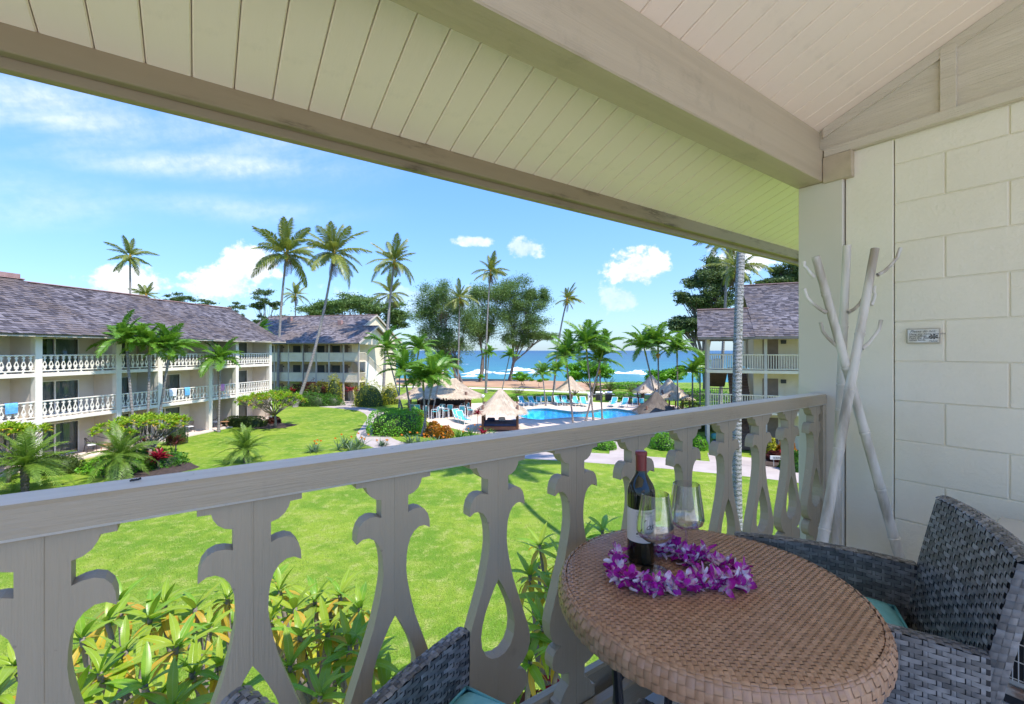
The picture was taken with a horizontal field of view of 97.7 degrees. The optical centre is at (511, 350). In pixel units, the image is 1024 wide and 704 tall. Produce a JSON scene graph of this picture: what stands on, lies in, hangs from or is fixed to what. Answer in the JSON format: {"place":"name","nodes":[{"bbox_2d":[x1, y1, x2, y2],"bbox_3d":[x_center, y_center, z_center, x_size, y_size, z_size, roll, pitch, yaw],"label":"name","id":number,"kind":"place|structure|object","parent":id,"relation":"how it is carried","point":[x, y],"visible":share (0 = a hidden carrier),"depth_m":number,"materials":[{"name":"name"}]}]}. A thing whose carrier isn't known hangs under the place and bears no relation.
{"place":"outdoors","nodes":[
{"label":"outdoors","id":0,"kind":"place"},
{"bbox_2d":[0,73,791,350],"label":"sky","id":1,"kind":"structure","parent":0,"point":[79,172],"materials":[{"name":"blue"}]},
{"bbox_2d":[0,378,798,703],"bbox_3d":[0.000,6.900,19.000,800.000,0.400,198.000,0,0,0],"label":"lawn","id":2,"kind":"structure","parent":0,"point":[326,426],"depth_m":16.94,"materials":[{"name":"plant"}]},
{"bbox_2d":[0,420,52,482],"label":"plumeria tree","id":3,"kind":"object","parent":2,"relation":"on","point":[11,428],"visible":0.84,"depth_m":23.01,"materials":[{"name":"green plant"}]},
{"bbox_2d":[0,426,76,491],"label":"date palm","id":4,"kind":"object","parent":2,"relation":"on","point":[23,461],"visible":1,"depth_m":21.04,"materials":[{"name":"green plant"}]},
{"bbox_2d":[31,453,84,475],"bbox_3d":[-25.024,6.203,24.595,2.569,1.062,1.552,0,0,0],"label":"hedge","id":5,"kind":"object","parent":2,"relation":"on","point":[73,464],"visible":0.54,"depth_m":24.31,"materials":[{"name":"plant"}]},
{"bbox_2d":[86,309,155,445],"bbox_3d":[-25.558,2.021,29.420,3.700,9.589,3.893,0,0,0],"label":"areca palm","id":6,"kind":"object","parent":2,"relation":"on","point":[124,336],"visible":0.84,"depth_m":29.21,"materials":[{"name":"green plant"}]},
{"bbox_2d":[0,575,245,703],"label":"shrub","id":7,"kind":"object","parent":2,"relation":"on","point":[117,683],"visible":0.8,"depth_m":3.19,"materials":[{"name":"green plant"}]},
{"bbox_2d":[103,235,158,293],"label":"coconut palm","id":8,"kind":"object","parent":2,"relation":"on","point":[128,248],"visible":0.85,"depth_m":71.81,"materials":[{"name":"green plant"}]},
{"bbox_2d":[0,271,285,476],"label":"apartment building","id":9,"kind":"structure","parent":2,"relation":"on","point":[56,375],"depth_m":30.05,"materials":[{"name":"white paint"}]},
{"bbox_2d":[43,420,78,456],"bbox_3d":[-28.656,5.560,27.975,0.289,2.080,2.680,0,0,10],"label":"sliding door","id":10,"kind":"structure","parent":9,"relation":"in","point":[67,429],"depth_m":28.60,"materials":[{"name":"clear glass"}]},
{"bbox_2d":[43,379,78,414],"bbox_3d":[-28.657,2.910,27.975,0.290,2.080,2.680,0,0,10],"label":"sliding door","id":11,"kind":"structure","parent":9,"relation":"in","point":[55,389],"depth_m":28.44,"materials":[{"name":"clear glass"}]},
{"bbox_2d":[43,338,78,371],"bbox_3d":[-28.658,0.260,27.975,0.292,2.080,2.680,0,0,10],"label":"sliding door","id":12,"kind":"structure","parent":9,"relation":"in","point":[55,346],"depth_m":28.55,"materials":[{"name":"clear glass"}]},
{"bbox_2d":[163,373,179,400],"bbox_3d":[-27.358,2.910,35.159,0.290,2.080,2.680,0,0,10],"label":"sliding door","id":13,"kind":"structure","parent":9,"relation":"in","point":[172,379],"depth_m":35.94,"materials":[{"name":"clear glass"}]},
{"bbox_2d":[115,321,182,445],"bbox_3d":[-24.372,2.386,30.208,3.877,8.838,3.850,0,0,45],"label":"areca palm","id":14,"kind":"object","parent":2,"relation":"on","point":[146,335],"visible":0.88,"depth_m":30.06,"materials":[{"name":"green plant"}]},
{"bbox_2d":[101,462,198,478],"bbox_3d":[-20.293,6.695,25.090,4.690,0.030,3.624,0,0,0],"label":"mulch bed","id":15,"kind":"object","parent":2,"relation":"on","point":[183,467],"visible":0.42,"depth_m":24.70,"materials":[{"name":"soil"}]},
{"bbox_2d":[74,454,153,476],"bbox_3d":[-22.133,6.247,25.112,4.226,1.099,2.924,0,0,0],"label":"garden shrub","id":16,"kind":"object","parent":15,"relation":"on","point":[91,467],"visible":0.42,"depth_m":24.35,"materials":[{"name":"green plant"}]},
{"bbox_2d":[65,421,164,483],"bbox_3d":[-20.620,5.563,23.541,3.478,3.497,3.792,0,0,0],"label":"date palm","id":17,"kind":"object","parent":15,"relation":"on","point":[121,449],"visible":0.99,"depth_m":23.45,"materials":[{"name":"green plant"}]},
{"bbox_2d":[85,411,193,454],"bbox_3d":[-21.739,5.240,26.564,4.997,3.146,4.995,0,0,0],"label":"plumeria tree","id":18,"kind":"object","parent":15,"relation":"on","point":[170,419],"visible":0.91,"depth_m":25.76,"materials":[{"name":"green plant"}]},
{"bbox_2d":[109,446,191,470],"bbox_3d":[-20.995,6.171,26.125,4.182,1.233,2.987,0,0,0],"label":"garden shrub","id":19,"kind":"object","parent":15,"relation":"on","point":[173,460],"visible":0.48,"depth_m":25.88,"materials":[{"name":"green plant"}]},
{"bbox_2d":[162,425,188,445],"bbox_3d":[-24.068,6.059,32.068,1.346,1.363,1.361,0,0,0],"label":"hedge","id":20,"kind":"object","parent":2,"relation":"on","point":[182,431],"visible":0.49,"depth_m":31.87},
{"bbox_2d":[143,322,207,446],"bbox_3d":[-23.819,2.443,31.111,3.780,8.769,3.508,0,0,16],"label":"areca palm","id":21,"kind":"object","parent":2,"relation":"on","point":[182,343],"visible":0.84,"depth_m":30.85,"materials":[{"name":"green plant"}]},
{"bbox_2d":[161,292,219,304],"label":"hidden tree","id":22,"kind":"object","parent":2,"relation":"on","point":[181,298],"visible":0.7,"depth_m":89.16,"materials":[{"name":"green plant"}]},
{"bbox_2d":[196,336,242,431],"bbox_3d":[-23.894,2.817,36.781,3.464,7.976,3.995,0,0,-29],"label":"areca palm","id":23,"kind":"object","parent":2,"relation":"on","point":[219,356],"visible":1,"depth_m":36.69,"materials":[{"name":"green plant"}]},
{"bbox_2d":[222,415,267,427],"bbox_3d":[-23.604,6.215,39.504,3.944,1.058,1.377,0,0,0],"label":"hedge","id":24,"kind":"object","parent":2,"relation":"on","point":[248,421],"visible":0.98,"depth_m":39.07,"materials":[{"name":"plant"}]},
{"bbox_2d":[215,422,274,465],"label":"date palm","id":25,"kind":"object","parent":2,"relation":"on","point":[245,447],"visible":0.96,"depth_m":26.46,"materials":[{"name":"green plant"}]},
{"bbox_2d":[248,288,289,323],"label":"sparse tree","id":26,"kind":"object","parent":2,"relation":"on","point":[259,305],"visible":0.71,"depth_m":87.59,"materials":[{"name":"green plant"}]},
{"bbox_2d":[249,423,295,428],"bbox_3d":[-21.251,6.695,39.712,3.874,0.030,2.994,0,0,0],"label":"mulch bed","id":27,"kind":"object","parent":2,"relation":"on","point":[279,425],"visible":0.85,"depth_m":39.33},
{"bbox_2d":[232,389,307,427],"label":"plumeria tree","id":28,"kind":"object","parent":27,"relation":"on","point":[266,396],"visible":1,"depth_m":38.19,"materials":[{"name":"green plant"}]},
{"bbox_2d":[250,216,315,389],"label":"coconut palm","id":29,"kind":"object","parent":2,"relation":"on","point":[284,233],"visible":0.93,"depth_m":60.32,"materials":[{"name":"green plant"}]},
{"bbox_2d":[283,281,309,315],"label":"coconut palm","id":30,"kind":"object","parent":2,"relation":"on","point":[296,291],"visible":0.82,"depth_m":108.00,"materials":[{"name":"green plant"}]},
{"bbox_2d":[290,391,330,406],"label":"garden shrub","id":31,"kind":"object","parent":2,"relation":"on","point":[315,399],"visible":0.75,"depth_m":53.48,"materials":[{"name":"green plant"}]},
{"bbox_2d":[240,563,407,703],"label":"shrub","id":32,"kind":"object","parent":2,"relation":"on","point":[337,655],"visible":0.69,"depth_m":3.50,"materials":[{"name":"green plant"}]},
{"bbox_2d":[257,314,401,401],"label":"apartment building","id":33,"kind":"structure","parent":2,"relation":"on","point":[344,346],"depth_m":60.89,"materials":[{"name":"paint"}]},
{"bbox_2d":[292,221,372,406],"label":"coconut palm","id":34,"kind":"object","parent":2,"relation":"on","point":[333,244],"visible":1,"depth_m":54.01,"materials":[{"name":"green plant"}]},
{"bbox_2d":[325,372,344,402],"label":"garden shrub","id":35,"kind":"object","parent":2,"relation":"on","point":[334,386],"visible":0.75,"depth_m":56.21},
{"bbox_2d":[327,432,371,450],"bbox_3d":[-10.919,6.261,30.438,2.952,1.248,3.231,0,0,30],"label":"bird of paradise","id":36,"kind":"object","parent":2,"relation":"on","point":[350,445],"visible":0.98,"depth_m":30.47,"materials":[{"name":"green plant"}]},
{"bbox_2d":[352,376,386,406],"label":"garden shrub","id":37,"kind":"object","parent":2,"relation":"on","point":[367,395],"visible":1,"depth_m":53.34,"materials":[{"name":"plant"}]},
{"bbox_2d":[364,325,407,409],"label":"areca palm","id":38,"kind":"object","parent":2,"relation":"on","point":[387,343],"visible":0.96,"depth_m":49.49,"materials":[{"name":"green plant"}]},
{"bbox_2d":[368,273,407,327],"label":"coconut palm","id":39,"kind":"object","parent":2,"relation":"on","point":[394,294],"visible":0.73,"depth_m":75.64,"materials":[{"name":"green plant"}]},
{"bbox_2d":[365,233,414,393],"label":"coconut palm","id":40,"kind":"object","parent":2,"relation":"on","point":[394,254],"visible":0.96,"depth_m":58.43,"materials":[{"name":"green plant"}]},
{"bbox_2d":[381,383,398,404],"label":"garden shrub","id":41,"kind":"object","parent":2,"relation":"on","point":[391,395],"visible":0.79,"depth_m":55.45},
{"bbox_2d":[366,406,423,436],"bbox_3d":[-9.589,5.796,37.323,4.514,1.965,5.683,0,0,0],"label":"hedge","id":42,"kind":"object","parent":2,"relation":"on","point":[389,422],"visible":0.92,"depth_m":35.38,"materials":[{"name":"green plant"}]},
{"bbox_2d":[377,349,429,413],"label":"areca palm","id":43,"kind":"object","parent":2,"relation":"on","point":[400,359],"visible":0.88,"depth_m":36.89,"materials":[{"name":"green plant"}]},
{"bbox_2d":[393,334,437,404],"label":"areca palm","id":44,"kind":"object","parent":2,"relation":"on","point":[417,343],"visible":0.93,"depth_m":48.49,"materials":[{"name":"green plant"}]},
{"bbox_2d":[397,361,445,430],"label":"areca palm","id":45,"kind":"object","parent":2,"relation":"on","point":[423,379],"visible":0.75,"depth_m":35.38,"materials":[{"name":"green plant"}]},
{"bbox_2d":[409,352,455,435],"bbox_3d":[-5.886,3.464,35.263,3.786,6.741,3.895,0,0,21],"label":"areca palm","id":46,"kind":"object","parent":2,"relation":"on","point":[438,366],"visible":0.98,"depth_m":34.82,"materials":[{"name":"green plant"}]},
{"bbox_2d":[435,425,453,438],"bbox_3d":[-5.145,6.210,34.262,1.550,1.151,1.461,0,0,0],"label":"garden shrub","id":47,"kind":"object","parent":2,"relation":"on","point":[447,431],"visible":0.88,"depth_m":33.88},
{"bbox_2d":[472,250,509,392],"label":"coconut palm","id":48,"kind":"object","parent":2,"relation":"on","point":[491,261],"visible":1,"depth_m":71.42,"materials":[{"name":"green plant"}]},
{"bbox_2d":[507,393,579,401],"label":"hedge","id":49,"kind":"object","parent":2,"relation":"on","point":[515,397],"visible":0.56,"depth_m":58.65,"materials":[{"name":"green plant"}]},
{"bbox_2d":[512,515,621,703],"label":"shrub","id":50,"kind":"object","parent":2,"relation":"on","point":[540,642],"visible":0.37,"depth_m":4.03,"materials":[{"name":"green plant"}]},
{"bbox_2d":[552,284,584,389],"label":"coconut palm","id":51,"kind":"object","parent":2,"relation":"on","point":[568,297],"visible":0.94,"depth_m":76.48,"materials":[{"name":"green plant"}]},
{"bbox_2d":[562,358,615,390],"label":"heliotrope tree","id":52,"kind":"object","parent":2,"relation":"on","point":[574,372],"visible":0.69,"depth_m":65.33,"materials":[{"name":"green plant"}]},
{"bbox_2d":[598,381,643,388],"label":"hedge","id":53,"kind":"object","parent":2,"relation":"on","point":[624,385],"visible":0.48,"depth_m":77.42,"materials":[{"name":"green plant"}]},
{"bbox_2d":[621,324,668,391],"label":"areca palm","id":54,"kind":"object","parent":2,"relation":"on","point":[645,339],"visible":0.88,"depth_m":44.31,"materials":[{"name":"green plant"}]},
{"bbox_2d":[634,321,687,392],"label":"areca palm","id":55,"kind":"object","parent":2,"relation":"on","point":[659,332],"visible":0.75,"depth_m":43.82,"materials":[{"name":"green plant"}]},
{"bbox_2d":[650,432,673,451],"bbox_3d":[10.622,6.140,30.562,2.216,1.208,2.115,0,0,0],"label":"shrub","id":56,"kind":"object","parent":2,"relation":"on","point":[663,441],"visible":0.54,"depth_m":30.10,"materials":[{"name":"green plant"}]},
{"bbox_2d":[643,364,687,383],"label":"heliotrope tree","id":57,"kind":"object","parent":2,"relation":"on","point":[665,374],"visible":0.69,"depth_m":61.40,"materials":[{"name":"green plant"}]},
{"bbox_2d":[659,329,704,409],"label":"areca palm","id":58,"kind":"object","parent":2,"relation":"on","point":[675,349],"visible":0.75,"depth_m":45.53,"materials":[{"name":"green plant"}]},
{"bbox_2d":[674,358,704,406],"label":"areca palm","id":59,"kind":"object","parent":2,"relation":"on","point":[694,367],"visible":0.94,"depth_m":43.70,"materials":[{"name":"green plant"}]},
{"bbox_2d":[664,388,729,400],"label":"hedge","id":60,"kind":"object","parent":2,"relation":"on","point":[696,394],"visible":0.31,"depth_m":59.45,"materials":[{"name":"green plant"}]},
{"bbox_2d":[693,435,708,450],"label":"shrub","id":61,"kind":"object","parent":2,"relation":"on","point":[700,443],"visible":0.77,"depth_m":30.01,"materials":[{"name":"green plant"}]},
{"bbox_2d":[665,252,753,388],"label":"casuarina tree","id":62,"kind":"object","parent":2,"relation":"on","point":[711,294],"visible":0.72,"depth_m":61.10,"materials":[{"name":"green plant"}]},
{"bbox_2d":[692,242,734,403],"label":"coconut palm","id":63,"kind":"object","parent":2,"relation":"on","point":[731,253],"visible":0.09,"depth_m":51.93,"materials":[{"name":"green plant"}]},
{"bbox_2d":[700,247,773,291],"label":"coconut palm","id":64,"kind":"object","parent":2,"relation":"on","point":[747,267],"visible":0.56,"depth_m":46.61,"materials":[{"name":"green plant"}]},
{"bbox_2d":[732,251,744,531],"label":"coconut palm","id":65,"kind":"object","parent":2,"relation":"on","point":[737,376],"visible":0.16,"depth_m":12.23,"materials":[{"name":"grey plant"}]},
{"bbox_2d":[697,282,798,449],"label":"stair building","id":66,"kind":"structure","parent":2,"relation":"on","point":[770,351],"depth_m":30.38,"materials":[{"name":"paint"}]},
{"bbox_2d":[763,378,777,398],"bbox_3d":[17.512,2.925,30.337,0.920,2.050,0.048,0,0,22],"label":"door","id":67,"kind":"structure","parent":66,"relation":"in","point":[772,384],"depth_m":30.29,"materials":[{"name":"metal"}]},
{"bbox_2d":[763,339,777,368],"bbox_3d":[17.512,0.275,30.337,0.920,2.050,0.048,0,0,22],"label":"door","id":68,"kind":"structure","parent":66,"relation":"in","point":[772,344],"depth_m":30.29,"materials":[{"name":"metal"}]},
{"bbox_2d":[753,263,798,283],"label":"casuarina tree","id":69,"kind":"object","parent":2,"relation":"on","point":[783,273],"visible":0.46,"depth_m":51.41,"materials":[{"name":"green plant"}]},
{"bbox_2d":[396,378,607,389],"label":"dirt bank","id":70,"kind":"structure","parent":0,"point":[534,384],"depth_m":90.61,"materials":[{"name":"sand"}]},
{"bbox_2d":[290,291,411,332],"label":"shade tree","id":71,"kind":"object","parent":70,"relation":"on","point":[354,303],"visible":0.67,"depth_m":94.21,"materials":[{"name":"green plant"}]},
{"bbox_2d":[398,278,489,382],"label":"casuarina tree","id":72,"kind":"object","parent":70,"relation":"on","point":[437,304],"visible":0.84,"depth_m":91.17,"materials":[{"name":"green plant"}]},
{"bbox_2d":[444,278,479,379],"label":"coconut palm","id":73,"kind":"object","parent":70,"relation":"on","point":[457,300],"visible":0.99,"depth_m":87.69,"materials":[{"name":"green plant"}]},
{"bbox_2d":[460,277,526,381],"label":"casuarina tree","id":74,"kind":"object","parent":70,"relation":"on","point":[480,293],"visible":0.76,"depth_m":95.06,"materials":[{"name":"green plant"}]},
{"bbox_2d":[490,271,561,380],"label":"casuarina tree","id":75,"kind":"object","parent":70,"relation":"on","point":[529,296],"visible":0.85,"depth_m":96.81,"materials":[{"name":"green plant"}]},
{"bbox_2d":[0,0,1007,250],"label":"lanai ceiling","id":76,"kind":"structure","parent":0,"point":[386,66],"depth_m":1.89,"materials":[{"name":"paint"}]},
{"bbox_2d":[0,22,798,265],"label":"eave fascia","id":77,"kind":"structure","parent":76,"relation":"attached to","point":[39,57],"depth_m":1.77,"materials":[{"name":"paint"}]},
{"bbox_2d":[390,0,823,188],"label":"ceiling beam","id":78,"kind":"structure","parent":76,"relation":"attached to","point":[621,54],"depth_m":1.69,"materials":[{"name":"paint"}]},
{"bbox_2d":[426,401,676,433],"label":"pool deck","id":79,"kind":"structure","parent":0,"point":[524,423],"depth_m":44.01,"materials":[{"name":"concrete"}]},
{"bbox_2d":[396,378,484,416],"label":"bar pavilion","id":80,"kind":"structure","parent":79,"relation":"on","point":[456,393],"depth_m":45.75,"materials":[{"name":"plant"}]},
{"bbox_2d":[430,350,463,417],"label":"areca palm","id":81,"kind":"object","parent":79,"relation":"on","point":[440,354],"visible":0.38,"depth_m":44.35,"materials":[{"name":"green plant"}]},
{"bbox_2d":[472,389,529,429],"bbox_3d":[-0.979,5.015,38.403,4.974,3.470,4.785,0,0,0],"label":"thatched hut","id":82,"kind":"object","parent":79,"relation":"on","point":[501,401],"visible":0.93,"depth_m":37.11,"materials":[{"name":"plant"}]},
{"bbox_2d":[529,361,556,405],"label":"areca palm","id":83,"kind":"object","parent":79,"relation":"on","point":[541,369],"visible":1,"depth_m":53.95,"materials":[{"name":"green plant"}]},
{"bbox_2d":[547,329,588,422],"bbox_3d":[4.809,2.439,40.523,4.110,8.758,5.186,0,0,38],"label":"areca palm","id":84,"kind":"object","parent":79,"relation":"on","point":[567,348],"visible":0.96,"depth_m":39.88,"materials":[{"name":"green plant"}]},
{"bbox_2d":[556,376,585,391],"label":"thatched umbrella","id":85,"kind":"object","parent":79,"relation":"on","point":[575,385],"visible":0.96,"depth_m":55.95,"materials":[{"name":"beige plant"}]},
{"bbox_2d":[519,408,637,419],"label":"pool basin","id":86,"kind":"object","parent":79,"relation":"in","point":[536,414],"visible":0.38,"depth_m":51.09,"materials":[{"name":"liquid"}]},
{"bbox_2d":[563,319,611,419],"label":"areca palm","id":87,"kind":"object","parent":79,"relation":"on","point":[587,336],"visible":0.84,"depth_m":40.42,"materials":[{"name":"green plant"}]},
{"bbox_2d":[577,345,623,418],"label":"areca palm","id":88,"kind":"object","parent":79,"relation":"on","point":[596,354],"visible":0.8,"depth_m":42.46,"materials":[{"name":"green plant"}]},
{"bbox_2d":[575,327,627,420],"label":"areca palm","id":89,"kind":"object","parent":79,"relation":"on","point":[606,332],"visible":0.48,"depth_m":41.03,"materials":[{"name":"green plant"}]},
{"bbox_2d":[633,375,666,401],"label":"thatched hut","id":90,"kind":"object","parent":79,"relation":"on","point":[646,387],"visible":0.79,"depth_m":55.14,"materials":[{"name":"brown wood"}]},
{"bbox_2d":[632,392,675,414],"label":"thatched hut","id":91,"kind":"object","parent":79,"relation":"on","point":[654,402],"visible":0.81,"depth_m":40.18,"materials":[{"name":"brown plant"}]},
{"bbox_2d":[661,385,695,407],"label":"thatched hut","id":92,"kind":"object","parent":79,"relation":"on","point":[670,394],"visible":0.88,"depth_m":48.08,"materials":[{"name":"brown wood"}]},
{"bbox_2d":[321,406,798,482],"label":"garden path","id":93,"kind":"structure","parent":0,"point":[706,466],"depth_m":27.74,"materials":[{"name":"concrete"}]},
{"bbox_2d":[396,351,744,382],"bbox_3d":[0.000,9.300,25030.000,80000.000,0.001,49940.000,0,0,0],"label":"sea","id":94,"kind":"structure","parent":0,"point":[498,363],"depth_m":320.15,"materials":[{"name":"liquid"}]},
{"bbox_2d":[645,692,1008,703],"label":"lanai floor","id":95,"kind":"structure","parent":0,"point":[654,698],"depth_m":1.67,"materials":[{"name":"paint"}]},
{"bbox_2d":[0,393,826,703],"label":"lanai railing","id":96,"kind":"object","parent":95,"relation":"on","point":[48,537],"visible":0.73,"depth_m":1.10,"materials":[{"name":"paint"}]},
{"bbox_2d":[220,627,653,703],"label":"wicker armchair","id":97,"kind":"object","parent":95,"relation":"on","point":[438,672],"visible":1,"depth_m":0.98,"materials":[{"name":"grey wicker"}]},
{"bbox_2d":[558,526,897,703],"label":"bistro table","id":98,"kind":"object","parent":95,"relation":"on","point":[792,629],"visible":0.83,"depth_m":0.94,"materials":[{"name":"brown wicker"}]},
{"bbox_2d":[627,450,655,565],"bbox_3d":[0.357,0.428,1.237,0.075,0.302,0.076,0,0,-35],"label":"wine bottle","id":99,"kind":"object","parent":98,"relation":"on","point":[640,551],"visible":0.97,"depth_m":1.21,"materials":[{"name":"black glass"}]},
{"bbox_2d":[636,490,673,576],"bbox_3d":[0.375,0.476,1.172,0.095,0.205,0.095,0,0,-35],"label":"wine glass","id":100,"kind":"object","parent":98,"relation":"on","point":[653,567],"visible":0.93,"depth_m":1.17,"materials":[{"name":"glass"}]},
{"bbox_2d":[603,534,756,597],"bbox_3d":[0.425,0.554,1.179,0.376,0.086,0.288,0,0,5],"label":"orchid lei","id":101,"kind":"object","parent":98,"relation":"on","point":[729,573],"visible":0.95,"depth_m":1.09,"materials":[{"name":"purple plant"}]},
{"bbox_2d":[668,481,704,560],"bbox_3d":[0.490,0.476,1.257,0.095,0.205,0.095,0,0,-35],"label":"wine glass","id":102,"kind":"object","parent":98,"relation":"on","point":[687,529],"visible":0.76,"depth_m":1.24,"materials":[{"name":"glass"}]},
{"bbox_2d":[799,149,853,549],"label":"lanai column","id":103,"kind":"structure","parent":95,"relation":"on","point":[822,219],"depth_m":2.56,"materials":[{"name":"paint"}]},
{"bbox_2d":[802,245,905,558],"bbox_3d":[1.625,0.393,2.187,0.778,1.829,0.220,0,0,-18],"label":"coat rack","id":104,"kind":"object","parent":95,"relation":"on","point":[847,396],"visible":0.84,"depth_m":2.13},
{"bbox_2d":[734,495,1023,703],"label":"wicker armchair","id":105,"kind":"object","parent":95,"relation":"on","point":[949,606],"visible":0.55,"depth_m":1.07,"materials":[{"name":"grey wicker"}]},
{"bbox_2d":[820,0,1023,563],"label":"block wall","id":106,"kind":"structure","parent":95,"relation":"on","point":[935,190],"depth_m":2.17,"materials":[{"name":"paint"}]},
{"bbox_2d":[906,328,943,343],"bbox_3d":[2.048,-0.072,2.216,0.014,0.075,0.146,0,0,-35],"label":"plaque","id":107,"kind":"object","parent":106,"relation":"attached to","point":[923,335],"depth_m":2.22,"materials":[{"name":"metal"}]},
{"bbox_2d":[996,517,1023,703],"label":"air conditioner","id":108,"kind":"object","parent":95,"relation":"on","point":[1014,692],"visible":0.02,"depth_m":1.63,"materials":[{"name":"paint"}]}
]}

